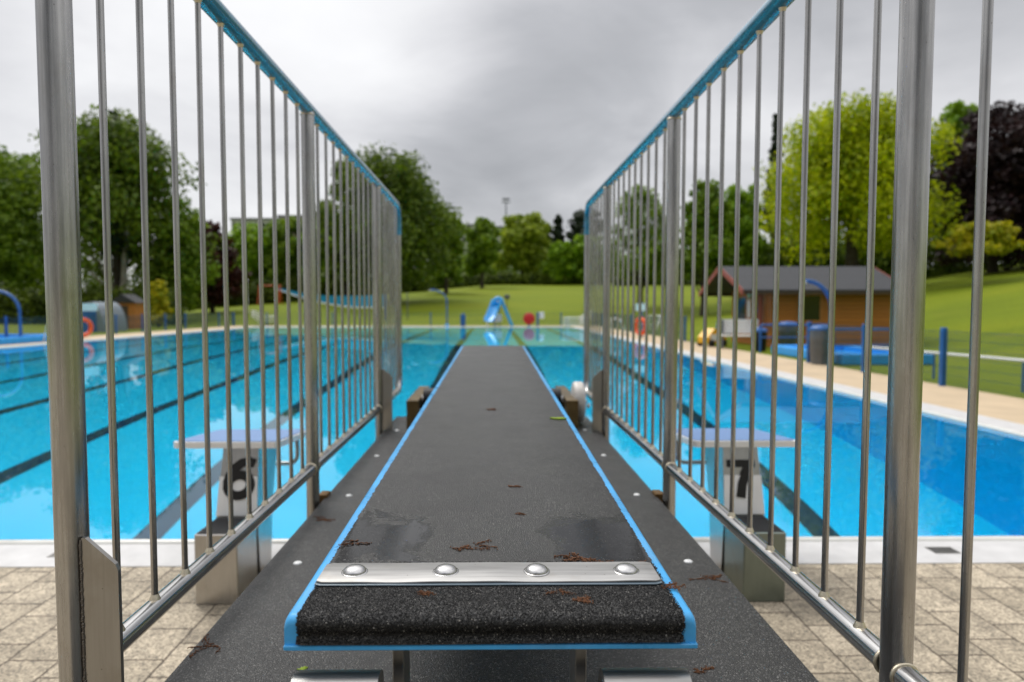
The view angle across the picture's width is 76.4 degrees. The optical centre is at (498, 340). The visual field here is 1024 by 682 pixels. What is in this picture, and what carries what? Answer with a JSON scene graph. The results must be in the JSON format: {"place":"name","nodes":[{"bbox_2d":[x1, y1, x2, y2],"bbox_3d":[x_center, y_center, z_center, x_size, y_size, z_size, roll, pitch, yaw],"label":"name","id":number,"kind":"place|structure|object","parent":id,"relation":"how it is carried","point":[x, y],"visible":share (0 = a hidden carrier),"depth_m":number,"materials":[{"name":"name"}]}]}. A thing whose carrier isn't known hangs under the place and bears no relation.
{"place":"outdoors","nodes":[
{"label":"outdoors","id":0,"kind":"place"},
{"bbox_2d":[0,326,253,345],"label":"pool side path","id":1,"kind":"structure","parent":0,"point":[139,333],"depth_m":33.34,"materials":[{"name":"beige concrete"}]},
{"bbox_2d":[0,334,46,344],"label":"foot bath","id":2,"kind":"object","parent":1,"relation":"on","point":[25,338],"visible":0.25,"depth_m":24.23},
{"bbox_2d":[0,290,22,336],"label":"arch shower","id":3,"kind":"object","parent":2,"relation":"in","point":[15,300],"visible":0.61,"depth_m":24.26,"materials":[{"name":"blue paint"}]},
{"bbox_2d":[82,303,97,336],"bbox_3d":[-17.328,-0.839,27.072,0.215,1.550,1.300,2,3,28],"label":"lifebuoy stand","id":4,"kind":"object","parent":1,"relation":"on","point":[89,306],"visible":0.41,"depth_m":27.26,"materials":[{"name":"blue paint"}]},
{"bbox_2d":[0,312,233,337],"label":"pool fence","id":5,"kind":"object","parent":1,"relation":"on","point":[85,330],"visible":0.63,"depth_m":33.75,"materials":[{"name":"metal"}]},
{"bbox_2d":[254,326,576,326],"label":"pool side path","id":6,"kind":"structure","parent":0,"point":[440,326],"depth_m":45.79,"materials":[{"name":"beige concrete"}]},
{"bbox_2d":[234,312,593,325],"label":"pool fence","id":7,"kind":"object","parent":6,"relation":"on","point":[266,316],"visible":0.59,"depth_m":47.60,"materials":[{"name":"metal"}]},
{"bbox_2d":[429,289,448,325],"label":"arch shower","id":8,"kind":"object","parent":6,"relation":"on","point":[446,324],"visible":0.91,"depth_m":46.45,"materials":[{"name":"blue paint"}]},
{"bbox_2d":[460,314,465,325],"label":"waste bin","id":9,"kind":"object","parent":6,"relation":"on","point":[462,319],"visible":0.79,"depth_m":46.39,"materials":[{"name":"metal"}]},
{"bbox_2d":[485,314,501,325],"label":"storage chest","id":10,"kind":"object","parent":6,"relation":"on","point":[498,318],"visible":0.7,"depth_m":46.54,"materials":[{"name":"white paint"}]},
{"bbox_2d":[484,296,513,325],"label":"water slide","id":11,"kind":"object","parent":6,"relation":"on","point":[492,310],"visible":0.97,"depth_m":46.09,"materials":[{"name":"blue paint"}]},
{"bbox_2d":[523,313,534,325],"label":"hose drum","id":12,"kind":"object","parent":6,"relation":"on","point":[528,318],"visible":0.98,"depth_m":46.31,"materials":[{"name":"red plastic"}]},
{"bbox_2d":[537,312,543,325],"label":"sign post","id":13,"kind":"object","parent":6,"relation":"on","point":[540,315],"visible":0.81,"depth_m":46.28,"materials":[{"name":"white paint"}]},
{"bbox_2d":[0,563,1023,681],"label":"paved deck","id":14,"kind":"structure","parent":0,"point":[820,647],"depth_m":2.71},
{"bbox_2d":[174,429,304,604],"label":"starting block","id":15,"kind":"structure","parent":14,"relation":"on","point":[229,578],"depth_m":3.13,"materials":[{"name":"white paint"}]},
{"bbox_2d":[165,416,818,681],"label":"diving platform","id":16,"kind":"structure","parent":14,"relation":"on","point":[738,639],"depth_m":1.42,"materials":[{"name":"dark grey non-slip rubber"}]},
{"bbox_2d":[187,634,219,659],"bbox_3d":[-0.624,0.640,1.361,0.061,0.004,0.093,-3,4,-42],"label":"catkin","id":17,"kind":"object","parent":16,"relation":"on","point":[216,646],"visible":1,"depth_m":1.36},
{"bbox_2d":[35,0,401,681],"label":"safety railing","id":18,"kind":"object","parent":16,"relation":"attached to","point":[97,636],"visible":0.95,"depth_m":1.36,"materials":[{"name":"metal"}]},
{"bbox_2d":[313,516,334,521],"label":"catkin","id":19,"kind":"object","parent":16,"relation":"on","point":[324,519],"visible":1,"depth_m":2.18},
{"bbox_2d":[291,649,691,681],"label":"board anchor","id":20,"kind":"object","parent":16,"relation":"on","point":[401,665],"visible":0.84,"depth_m":0.78,"materials":[{"name":"metal"}]},
{"bbox_2d":[283,346,697,650],"bbox_3d":[-0.027,0.205,2.946,0.512,0.117,4.337,0,3,-1],"label":"diving board","id":21,"kind":"object","parent":20,"relation":"on","point":[461,459],"visible":1,"depth_m":1.00,"materials":[{"name":"black rubber"}]},
{"bbox_2d":[337,539,371,546],"bbox_3d":[-0.225,0.314,1.016,0.053,0.003,0.024,-1,3,-13],"label":"catkin","id":22,"kind":"object","parent":21,"relation":"on","point":[357,543],"visible":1,"depth_m":1.01},
{"bbox_2d":[416,590,435,596],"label":"catkin","id":23,"kind":"object","parent":21,"relation":"on","point":[424,592],"visible":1,"depth_m":0.84},
{"bbox_2d":[450,539,497,550],"bbox_3d":[-0.039,0.315,0.999,0.069,0.004,0.043,-1,3,-17],"label":"catkin","id":24,"kind":"object","parent":21,"relation":"on","point":[477,543],"visible":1,"depth_m":1.00},
{"bbox_2d":[550,417,566,419],"bbox_3d":[0.188,0.244,2.041,0.051,0.007,0.024,0,3,-1],"label":"green bud","id":25,"kind":"object","parent":21,"relation":"on","point":[561,418],"visible":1,"depth_m":2.04,"materials":[{"name":"green"}]},
{"bbox_2d":[545,589,575,594],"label":"catkin","id":26,"kind":"object","parent":21,"relation":"on","point":[562,591],"visible":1,"depth_m":0.84},
{"bbox_2d":[554,552,603,561],"bbox_3d":[0.117,0.319,0.951,0.071,0.004,0.038,3,4,41],"label":"catkin","id":27,"kind":"object","parent":21,"relation":"on","point":[589,559],"visible":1,"depth_m":0.95},
{"bbox_2d":[572,595,593,603],"bbox_3d":[0.106,0.327,0.825,0.027,0.003,0.026,0,3,-1],"label":"catkin","id":28,"kind":"object","parent":21,"relation":"on","point":[586,598],"visible":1,"depth_m":0.82},
{"bbox_2d":[661,581,685,589],"bbox_3d":[0.233,0.325,0.864,0.033,0.003,0.026,0,3,-1],"label":"catkin","id":29,"kind":"object","parent":21,"relation":"on","point":[673,585],"visible":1,"depth_m":0.86},
{"bbox_2d":[406,382,589,427],"bbox_3d":[0.010,0.319,4.167,1.110,0.356,0.710,0,3,-1],"label":"fulcrum stand","id":30,"kind":"object","parent":16,"relation":"on","point":[573,402],"visible":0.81,"depth_m":3.91,"materials":[{"name":"metal"}]},
{"bbox_2d":[693,665,713,673],"bbox_3d":[0.404,0.644,1.276,0.052,0.004,0.022,-1,3,-20],"label":"catkin","id":31,"kind":"object","parent":16,"relation":"on","point":[703,669],"visible":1,"depth_m":1.27},
{"bbox_2d":[689,574,728,582],"bbox_3d":[0.546,0.622,1.706,0.098,0.004,0.057,0,3,-1],"label":"catkin","id":32,"kind":"object","parent":16,"relation":"on","point":[715,576],"visible":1,"depth_m":1.71},
{"bbox_2d":[583,0,993,681],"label":"safety railing","id":33,"kind":"object","parent":16,"relation":"attached to","point":[889,654],"visible":0.88,"depth_m":1.30,"materials":[{"name":"metal"}]},
{"bbox_2d":[676,428,794,601],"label":"starting block","id":34,"kind":"structure","parent":14,"relation":"on","point":[750,574],"depth_m":3.15,"materials":[{"name":"white paint"}]},
{"bbox_2d":[0,265,1023,398],"bbox_3d":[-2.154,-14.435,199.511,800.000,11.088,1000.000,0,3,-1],"label":"lawn","id":35,"kind":"structure","parent":0,"point":[948,302],"depth_m":48.87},
{"bbox_2d":[0,145,43,304],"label":"broadleaf tree","id":36,"kind":"object","parent":35,"relation":"on","point":[18,205],"visible":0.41,"depth_m":54.62,"materials":[{"name":"green plant"}]},
{"bbox_2d":[0,209,44,310],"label":"broadleaf tree","id":37,"kind":"object","parent":35,"relation":"on","point":[8,244],"visible":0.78,"depth_m":52.42,"materials":[{"name":"green plant"}]},
{"bbox_2d":[0,282,188,324],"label":"hedge","id":38,"kind":"object","parent":35,"relation":"on","point":[33,305],"visible":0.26,"depth_m":46.03,"materials":[{"name":"green plant"}]},
{"bbox_2d":[83,302,126,331],"bbox_3d":[-21.795,-1.328,35.731,1.500,1.641,2.230,0,3,-1],"label":"domed cover","id":39,"kind":"object","parent":35,"relation":"on","point":[117,310],"visible":0.33,"depth_m":34.82,"materials":[{"name":"grey plastic"}]},
{"bbox_2d":[83,311,96,331],"bbox_3d":[-21.783,-1.051,34.643,0.700,1.200,0.029,0,3,-1],"label":"door","id":40,"kind":"structure","parent":39,"relation":"in","point":[88,313],"depth_m":34.62,"materials":[{"name":"blue paint"}]},
{"bbox_2d":[0,103,222,293],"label":"birch tree","id":41,"kind":"object","parent":35,"relation":"on","point":[126,158],"visible":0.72,"depth_m":48.81,"materials":[{"name":"green plant"}]},
{"bbox_2d":[90,110,141,292],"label":"conifer tree","id":42,"kind":"object","parent":35,"relation":"on","point":[115,241],"visible":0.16,"depth_m":50.84,"materials":[{"name":"green plant"}]},
{"bbox_2d":[24,261,216,307],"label":"hedge","id":43,"kind":"object","parent":35,"relation":"on","point":[92,283],"visible":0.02,"depth_m":76.03,"materials":[{"name":"green plant"}]},
{"bbox_2d":[113,294,143,328],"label":"garden shed","id":44,"kind":"structure","parent":35,"relation":"on","point":[131,305],"depth_m":39.14,"materials":[{"name":"orange"}]},
{"bbox_2d":[121,306,128,328],"bbox_3d":[-22.595,-1.415,39.121,0.600,1.430,0.027,0,3,-1],"label":"door","id":45,"kind":"structure","parent":44,"relation":"in","point":[125,308],"depth_m":39.09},
{"bbox_2d":[150,279,174,326],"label":"bush","id":46,"kind":"object","parent":35,"relation":"on","point":[159,302],"visible":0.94,"depth_m":43.30,"materials":[{"name":"yellow plant"}]},
{"bbox_2d":[134,197,221,315],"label":"broadleaf tree","id":47,"kind":"object","parent":35,"relation":"on","point":[190,282],"visible":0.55,"depth_m":53.00,"materials":[{"name":"green plant"}]},
{"bbox_2d":[187,220,251,312],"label":"copper beech","id":48,"kind":"object","parent":35,"relation":"on","point":[215,295],"visible":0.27,"depth_m":60.96,"materials":[{"name":"brown plant"}]},
{"bbox_2d":[228,222,272,284],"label":"broadleaf tree","id":49,"kind":"object","parent":35,"relation":"on","point":[252,254],"visible":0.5,"depth_m":81.70,"materials":[{"name":"green plant"}]},
{"bbox_2d":[230,218,281,249],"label":"apartment building","id":50,"kind":"structure","parent":35,"relation":"on","point":[248,220],"depth_m":187.69,"materials":[{"name":"grey concrete"}]},
{"bbox_2d":[251,310,273,324],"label":"lounger stack","id":51,"kind":"object","parent":35,"relation":"on","point":[253,313],"visible":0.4,"depth_m":48.84,"materials":[{"name":"white paint"}]},
{"bbox_2d":[257,285,281,304],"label":"play frame","id":52,"kind":"object","parent":35,"relation":"on","point":[279,293],"visible":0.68,"depth_m":74.98,"materials":[{"name":"orange paint"}]},
{"bbox_2d":[263,215,302,292],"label":"broadleaf tree","id":53,"kind":"object","parent":35,"relation":"on","point":[281,249],"visible":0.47,"depth_m":81.35,"materials":[{"name":"green plant"}]},
{"bbox_2d":[277,215,301,236],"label":"apartment building","id":54,"kind":"structure","parent":35,"relation":"on","point":[281,216],"depth_m":197.38,"materials":[{"name":"grey concrete"}]},
{"bbox_2d":[196,272,432,308],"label":"hedge","id":55,"kind":"object","parent":35,"relation":"on","point":[253,294],"visible":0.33,"depth_m":79.75,"materials":[{"name":"green plant"}]},
{"bbox_2d":[291,220,338,295],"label":"broadleaf tree","id":56,"kind":"object","parent":35,"relation":"on","point":[323,264],"visible":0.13,"depth_m":81.33,"materials":[{"name":"green plant"}]},
{"bbox_2d":[278,286,385,314],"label":"beach net","id":57,"kind":"object","parent":35,"relation":"on","point":[323,298],"visible":0.44,"depth_m":59.41,"materials":[{"name":"white paint"}]},
{"bbox_2d":[316,160,362,295],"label":"broadleaf tree","id":58,"kind":"object","parent":35,"relation":"on","point":[322,248],"visible":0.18,"depth_m":72.20,"materials":[{"name":"green plant"}]},
{"bbox_2d":[316,141,469,302],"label":"broadleaf tree","id":59,"kind":"object","parent":35,"relation":"on","point":[413,194],"visible":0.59,"depth_m":64.81,"materials":[{"name":"green plant"}]},
{"bbox_2d":[420,215,466,293],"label":"broadleaf tree","id":60,"kind":"object","parent":35,"relation":"on","point":[454,273],"visible":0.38,"depth_m":80.90,"materials":[{"name":"green plant"}]},
{"bbox_2d":[461,224,474,253],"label":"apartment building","id":61,"kind":"structure","parent":35,"relation":"on","point":[471,226],"depth_m":208.43,"materials":[{"name":"grey concrete"}]},
{"bbox_2d":[462,216,504,287],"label":"broadleaf tree","id":62,"kind":"object","parent":35,"relation":"on","point":[484,245],"visible":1,"depth_m":94.56,"materials":[{"name":"green plant"}]},
{"bbox_2d":[497,226,503,251],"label":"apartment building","id":63,"kind":"structure","parent":35,"relation":"on","point":[499,227],"depth_m":213.42,"materials":[{"name":"grey concrete"}]},
{"bbox_2d":[502,198,509,268],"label":"floodlight mast","id":64,"kind":"object","parent":35,"relation":"on","point":[506,206],"visible":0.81,"depth_m":148.56,"materials":[{"name":"grey metal"}]},
{"bbox_2d":[427,270,611,288],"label":"hedge","id":65,"kind":"object","parent":35,"relation":"on","point":[513,278],"visible":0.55,"depth_m":108.46,"materials":[{"name":"green plant"}]},
{"bbox_2d":[491,211,550,274],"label":"broadleaf tree","id":66,"kind":"object","parent":35,"relation":"on","point":[524,243],"visible":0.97,"depth_m":113.05,"materials":[{"name":"green plant"}]},
{"bbox_2d":[541,224,553,268],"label":"broadleaf tree","id":67,"kind":"object","parent":35,"relation":"on","point":[549,236],"visible":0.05,"depth_m":135.70,"materials":[{"name":"green plant"}]},
{"bbox_2d":[547,214,564,250],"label":"conifer tree","id":68,"kind":"object","parent":35,"relation":"on","point":[557,231],"visible":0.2,"depth_m":133.61,"materials":[{"name":"green plant"}]},
{"bbox_2d":[542,240,577,284],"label":"broadleaf tree","id":69,"kind":"object","parent":35,"relation":"on","point":[560,266],"visible":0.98,"depth_m":110.16,"materials":[{"name":"green plant"}]},
{"bbox_2d":[565,208,602,269],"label":"broadleaf tree","id":70,"kind":"object","parent":35,"relation":"on","point":[576,227],"visible":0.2,"depth_m":129.96,"materials":[{"name":"green plant"}]},
{"bbox_2d":[569,234,611,282],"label":"broadleaf tree","id":71,"kind":"object","parent":35,"relation":"on","point":[577,252],"visible":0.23,"depth_m":110.02,"materials":[{"name":"green plant"}]},
{"bbox_2d":[423,235,845,282],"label":"hedge","id":72,"kind":"object","parent":35,"relation":"on","point":[543,263],"visible":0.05,"depth_m":125.98,"materials":[{"name":"green plant"}]},
{"bbox_2d":[611,184,665,303],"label":"broadleaf tree","id":73,"kind":"object","parent":35,"relation":"on","point":[659,237],"visible":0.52,"depth_m":58.60,"materials":[{"name":"green plant"}]},
{"bbox_2d":[648,315,660,333],"bbox_3d":[7.688,-0.830,32.995,0.660,0.927,1.804,2,3,29],"label":"lounger stack","id":74,"kind":"object","parent":35,"relation":"on","point":[652,319],"visible":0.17,"depth_m":33.57,"materials":[{"name":"white paint"}]},
{"bbox_2d":[615,263,709,285],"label":"hedge","id":75,"kind":"object","parent":35,"relation":"on","point":[686,282],"visible":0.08,"depth_m":98.95,"materials":[{"name":"green plant"}]},
{"bbox_2d":[679,179,742,315],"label":"broadleaf tree","id":76,"kind":"object","parent":35,"relation":"on","point":[728,244],"visible":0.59,"depth_m":50.81,"materials":[{"name":"green plant"}]},
{"bbox_2d":[721,319,757,348],"bbox_3d":[7.717,-0.224,20.965,1.240,0.945,0.515,1,3,19],"label":"park bench","id":77,"kind":"object","parent":35,"relation":"on","point":[745,327],"visible":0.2,"depth_m":21.10,"materials":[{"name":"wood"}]},
{"bbox_2d":[724,183,773,265],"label":"broadleaf tree","id":78,"kind":"object","parent":35,"relation":"on","point":[746,224],"visible":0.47,"depth_m":56.75,"materials":[{"name":"green plant"}]},
{"bbox_2d":[756,328,767,351],"bbox_3d":[7.915,-0.048,19.732,0.480,0.720,0.480,0,3,-1],"label":"litter bin","id":79,"kind":"object","parent":35,"relation":"on","point":[764,331],"visible":0.53,"depth_m":19.54,"materials":[{"name":"grey plastic"}]},
{"bbox_2d":[760,113,788,243],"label":"conifer tree","id":80,"kind":"object","parent":35,"relation":"on","point":[772,150],"visible":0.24,"depth_m":67.29,"materials":[{"name":"green plant"}]},
{"bbox_2d":[778,321,797,344],"bbox_3d":[8.988,-0.162,20.192,0.589,0.900,0.589,0,3,-1],"label":"litter bin","id":81,"kind":"object","parent":35,"relation":"on","point":[787,331],"visible":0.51,"depth_m":19.97,"materials":[{"name":"grey plastic"}]},
{"bbox_2d":[698,266,890,346],"bbox_3d":[10.698,-1.296,23.466,5.561,2.830,4.530,0,3,-1],"label":"log cabin","id":82,"kind":"object","parent":35,"relation":"on","point":[850,296],"visible":0.67,"depth_m":21.73,"materials":[{"name":"orange"}]},
{"bbox_2d":[738,295,747,322],"bbox_3d":[9.070,-1.191,24.270,0.033,1.040,1.040,0,3,-1],"label":"window frame","id":83,"kind":"structure","parent":82,"relation":"in","point":[742,299],"depth_m":24.17,"materials":[{"name":"brown wood"}]},
{"bbox_2d":[756,294,763,327],"bbox_3d":[9.090,-0.800,22.688,0.027,1.880,0.900,0,3,-1],"label":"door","id":84,"kind":"structure","parent":82,"relation":"in","point":[757,294],"depth_m":22.38,"materials":[{"name":"wood"}]},
{"bbox_2d":[796,294,822,321],"bbox_3d":[10.367,-1.098,21.667,0.840,0.960,0.033,0,3,-1],"label":"window frame","id":85,"kind":"structure","parent":82,"relation":"in","point":[813,302],"depth_m":21.67,"materials":[{"name":"brown wood"}]},
{"bbox_2d":[767,218,842,265],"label":"broadleaf tree","id":86,"kind":"object","parent":35,"relation":"on","point":[815,261],"visible":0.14,"depth_m":54.79,"materials":[{"name":"green plant"}]},
{"bbox_2d":[759,324,888,352],"bbox_3d":[8.717,0.022,17.118,2.060,0.848,4.060,0,3,-1],"label":"guard rail","id":87,"kind":"object","parent":35,"relation":"on","point":[760,329],"visible":0.31,"depth_m":19.07,"materials":[{"name":"metal"}]},
{"bbox_2d":[752,88,966,265],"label":"broadleaf tree","id":88,"kind":"object","parent":35,"relation":"on","point":[854,157],"visible":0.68,"depth_m":43.78,"materials":[{"name":"green plant"}]},
{"bbox_2d":[749,223,1023,277],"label":"hedge","id":89,"kind":"object","parent":35,"relation":"on","point":[937,269],"visible":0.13,"depth_m":55.95,"materials":[{"name":"green plant"}]},
{"bbox_2d":[858,235,927,274],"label":"broadleaf tree","id":90,"kind":"object","parent":35,"relation":"on","point":[885,262],"visible":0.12,"depth_m":54.82,"materials":[{"name":"green plant"}]},
{"bbox_2d":[872,346,1023,392],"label":"handrail","id":91,"kind":"object","parent":35,"relation":"on","point":[934,353],"visible":0.55,"depth_m":11.21,"materials":[{"name":"metal"}]},
{"bbox_2d":[933,99,977,272],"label":"broadleaf tree","id":92,"kind":"object","parent":35,"relation":"on","point":[956,109],"visible":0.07,"depth_m":55.96,"materials":[{"name":"green plant"}]},
{"bbox_2d":[928,100,1023,273],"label":"copper beech","id":93,"kind":"object","parent":35,"relation":"on","point":[1005,188],"visible":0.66,"depth_m":47.19,"materials":[{"name":"purple plant"}]},
{"bbox_2d":[930,220,1023,259],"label":"maple","id":94,"kind":"object","parent":35,"relation":"on","point":[997,240],"visible":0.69,"depth_m":37.48,"materials":[{"name":"green plant"}]},
{"bbox_2d":[0,327,1023,567],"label":"pool coping","id":95,"kind":"object","parent":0,"point":[25,556],"visible":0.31,"depth_m":3.53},
{"bbox_2d":[0,327,1023,544],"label":"pool lip","id":96,"kind":"object","parent":95,"relation":"attached to","point":[696,539],"visible":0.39,"depth_m":3.68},
{"bbox_2d":[562,311,590,327],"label":"lounger stack","id":97,"kind":"object","parent":95,"relation":"on","point":[568,320],"visible":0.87,"depth_m":41.63,"materials":[{"name":"white paint"}]},
{"bbox_2d":[925,547,961,553],"bbox_3d":[2.413,1.136,3.529,0.140,0.004,0.090,0,3,-1],"label":"drain grate","id":98,"kind":"object","parent":95,"relation":"on","point":[943,550],"visible":1,"depth_m":3.52,"materials":[{"name":"metal"}]},
{"bbox_2d":[0,0,1023,293],"label":"sky","id":99,"kind":"structure","parent":0,"point":[534,104],"materials":[{"name":"grey"}]},
{"bbox_2d":[577,326,1023,424],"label":"pool side path","id":100,"kind":"structure","parent":0,"point":[1002,407],"depth_m":11.19,"materials":[{"name":"beige concrete"}]},
{"bbox_2d":[635,303,644,337],"bbox_3d":[6.277,-0.918,28.625,0.215,1.550,0.830,-2,3,-29],"label":"lifebuoy stand","id":101,"kind":"object","parent":100,"relation":"on","point":[642,319],"visible":0.76,"depth_m":28.64,"materials":[{"name":"orange paint"}]},
{"bbox_2d":[595,312,686,340],"bbox_3d":[7.226,-1.022,36.626,0.080,1.040,22.180,0,3,-1],"label":"pool fence","id":102,"kind":"object","parent":100,"relation":"on","point":[650,327],"visible":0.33,"depth_m":31.36,"materials":[{"name":"metal"}]},
{"bbox_2d":[697,322,727,346],"bbox_3d":[7.426,-0.228,22.340,1.054,0.810,0.600,-1,3,-26],"label":"pool cleaner","id":103,"kind":"object","parent":100,"relation":"on","point":[711,337],"visible":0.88,"depth_m":22.06,"materials":[{"name":"yellow plastic"}]},
{"bbox_2d":[809,325,835,364],"bbox_3d":[7.556,0.085,15.182,0.567,0.920,0.567,0,3,-1],"label":"litter bin","id":104,"kind":"object","parent":100,"relation":"on","point":[818,344],"visible":0.71,"depth_m":15.01,"materials":[{"name":"grey plastic"}]},
{"bbox_2d":[771,345,932,364],"bbox_3d":[8.945,0.330,16.836,2.150,0.260,3.800,0,3,-1],"label":"foot bath","id":105,"kind":"object","parent":100,"relation":"on","point":[788,350],"visible":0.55,"depth_m":16.50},
{"bbox_2d":[805,279,834,351],"bbox_3d":[8.764,-0.640,17.793,0.948,2.101,0.315,1,3,19],"label":"arch shower","id":106,"kind":"object","parent":105,"relation":"on","point":[821,287],"visible":0.39,"depth_m":17.69,"materials":[{"name":"blue paint"}]},
{"bbox_2d":[806,322,1023,396],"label":"pool fence","id":107,"kind":"object","parent":100,"relation":"on","point":[943,356],"visible":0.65,"depth_m":10.95,"materials":[{"name":"metal"}]},
{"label":"pool basin","id":108,"kind":"structure","parent":0,"visible":0},
{"bbox_2d":[0,327,1023,539],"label":"pool water","id":109,"kind":"structure","parent":108,"relation":"in","point":[428,356],"depth_m":7.05,"materials":[{"name":"liquid"}]}
]}

